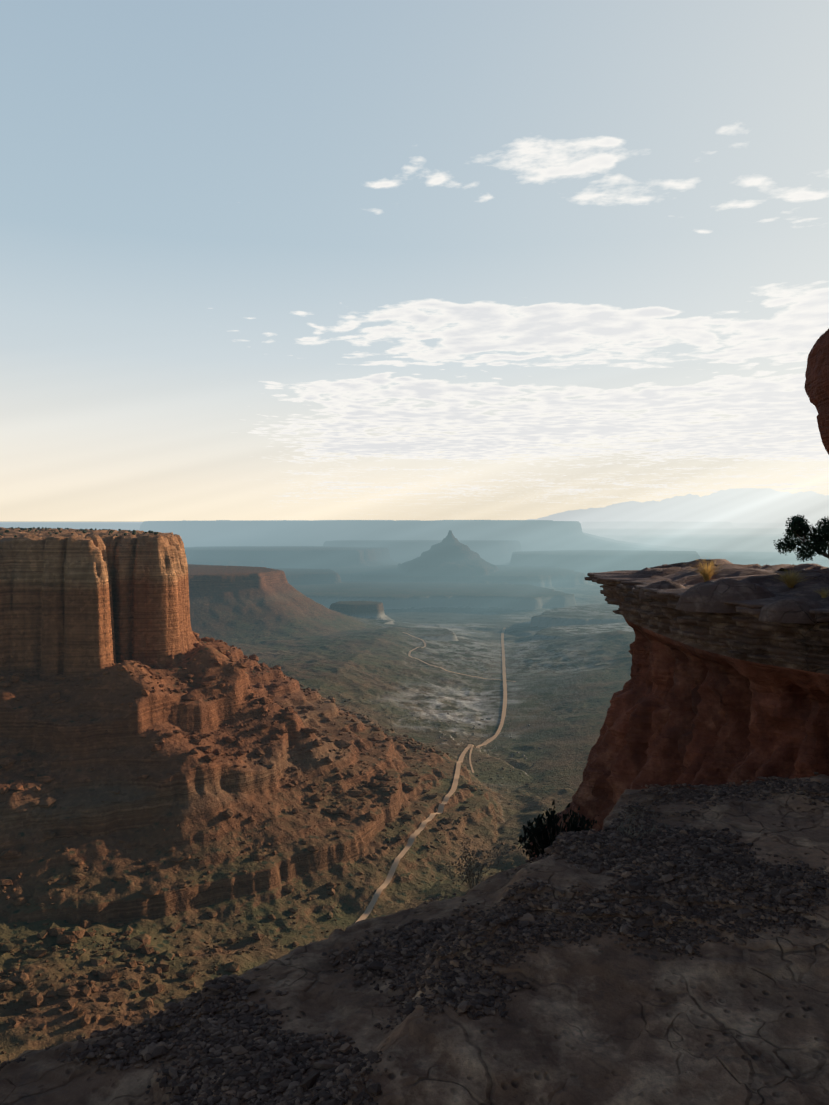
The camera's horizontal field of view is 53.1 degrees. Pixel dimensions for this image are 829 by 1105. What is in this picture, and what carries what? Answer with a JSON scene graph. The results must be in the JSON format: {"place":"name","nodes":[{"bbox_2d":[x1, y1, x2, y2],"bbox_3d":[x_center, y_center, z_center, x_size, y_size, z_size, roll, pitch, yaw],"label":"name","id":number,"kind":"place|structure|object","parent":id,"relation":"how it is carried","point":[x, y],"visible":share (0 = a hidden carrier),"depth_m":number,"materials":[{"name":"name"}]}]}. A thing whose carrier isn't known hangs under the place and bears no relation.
{"place":"outdoors","nodes":[
{"label":"outdoors","id":0,"kind":"place"},
{"bbox_2d":[0,521,143,521],"label":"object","id":1,"kind":"structure","parent":0,"point":[0,521],"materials":[{"name":"grey"}]},
{"bbox_2d":[0,0,828,520],"bbox_3d":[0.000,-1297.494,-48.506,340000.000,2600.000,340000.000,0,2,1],"label":"sky","id":2,"kind":"structure","parent":0,"point":[422,260],"depth_m":8092.80,"materials":[{"name":"blue"}]},
{"bbox_2d":[0,488,828,1061],"bbox_3d":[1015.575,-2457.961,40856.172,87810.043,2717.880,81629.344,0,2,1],"label":"canyon terrain","id":3,"kind":"structure","parent":0,"point":[334,608],"depth_m":817.17,"materials":[{"name":"brown stone"}]},
{"bbox_2d":[0,527,157,536],"bbox_3d":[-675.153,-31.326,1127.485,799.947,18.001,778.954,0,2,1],"label":"shrubs","id":4,"kind":"object","parent":3,"relation":"on","point":[111,531],"visible":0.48,"depth_m":971.13,"materials":[{"name":"green plant"}]},
{"bbox_2d":[0,630,562,1063],"bbox_3d":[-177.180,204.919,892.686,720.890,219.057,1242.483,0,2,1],"label":"talus boulders","id":5,"kind":"object","parent":3,"relation":"on","point":[33,997],"visible":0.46,"depth_m":652.56,"materials":[{"name":"brown stone"}]},
{"bbox_2d":[355,628,506,922],"bbox_3d":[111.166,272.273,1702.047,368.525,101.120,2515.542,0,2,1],"label":"road","id":6,"kind":"structure","parent":0,"point":[379,890],"depth_m":851.05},
{"bbox_2d":[402,632,515,681],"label":"dirt track","id":7,"kind":"structure","parent":0,"point":[409,653],"depth_m":2027.41,"materials":[{"name":"beige soil"}]},
{"bbox_2d":[469,736,492,772],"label":"dirt track","id":8,"kind":"structure","parent":0,"point":[471,752],"depth_m":1153.46,"materials":[{"name":"beige soil"}]},
{"bbox_2d":[529,559,828,857],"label":"cliff","id":9,"kind":"structure","parent":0,"point":[710,699],"depth_m":26.69,"materials":[{"name":"brown stone"}]},
{"bbox_2d":[0,774,828,1104],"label":"rim rock","id":10,"kind":"object","parent":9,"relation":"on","point":[602,1020],"visible":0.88,"depth_m":2.65,"materials":[{"name":"stone"}]},
{"bbox_2d":[0,772,828,1104],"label":"rim pebbles","id":11,"kind":"object","parent":10,"relation":"on","point":[324,1072],"visible":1,"depth_m":3.04,"materials":[{"name":"grey gravel"}]},
{"bbox_2d":[445,833,509,888],"bbox_3d":[0.311,1.469,3.937,0.230,0.293,0.380,1,2,29],"label":"dry shrub","id":12,"kind":"object","parent":10,"relation":"on","point":[470,875],"visible":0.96,"depth_m":3.90,"materials":[{"name":"plant"}]},
{"bbox_2d":[518,800,606,860],"bbox_3d":[0.755,1.569,4.182,0.493,0.596,0.237,0,2,1],"label":"rim shrub","id":13,"kind":"object","parent":10,"relation":"on","point":[540,837],"visible":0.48,"depth_m":4.18,"materials":[{"name":"green plant"}]},
{"bbox_2d":[614,806,670,840],"bbox_3d":[1.083,1.357,3.995,0.337,0.312,0.270,-2,3,-41],"label":"dry shrub","id":14,"kind":"object","parent":10,"relation":"on","point":[630,826],"visible":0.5,"depth_m":3.99,"materials":[{"name":"plant"}]},
{"bbox_2d":[685,557,730,581],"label":"bunch grass","id":15,"kind":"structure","parent":9,"relation":"on","point":[706,573],"depth_m":29.05,"materials":[{"name":"yellow plant"}]},
{"bbox_2d":[638,578,828,623],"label":"boulders","id":16,"kind":"object","parent":9,"relation":"on","point":[709,596],"visible":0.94,"depth_m":23.17,"materials":[{"name":"stone"}]},
{"bbox_2d":[761,567,825,587],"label":"bunch grass","id":17,"kind":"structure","parent":9,"relation":"on","point":[790,580],"depth_m":25.27,"materials":[{"name":"plant"}]},
{"bbox_2d":[773,515,828,561],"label":"juniper tree","id":18,"kind":"object","parent":9,"relation":"on","point":[798,528],"visible":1,"depth_m":22.52,"materials":[{"name":"green plant"}]},
{"bbox_2d":[804,329,828,454],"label":"balanced rock","id":19,"kind":"object","parent":9,"relation":"on","point":[816,386],"visible":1,"depth_m":28.83,"materials":[{"name":"brown stone"}]},
{"bbox_2d":[812,587,828,597],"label":"bunch grass","id":20,"kind":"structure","parent":9,"relation":"on","point":[824,593],"depth_m":22.23,"materials":[{"name":"green plant"}]}
]}

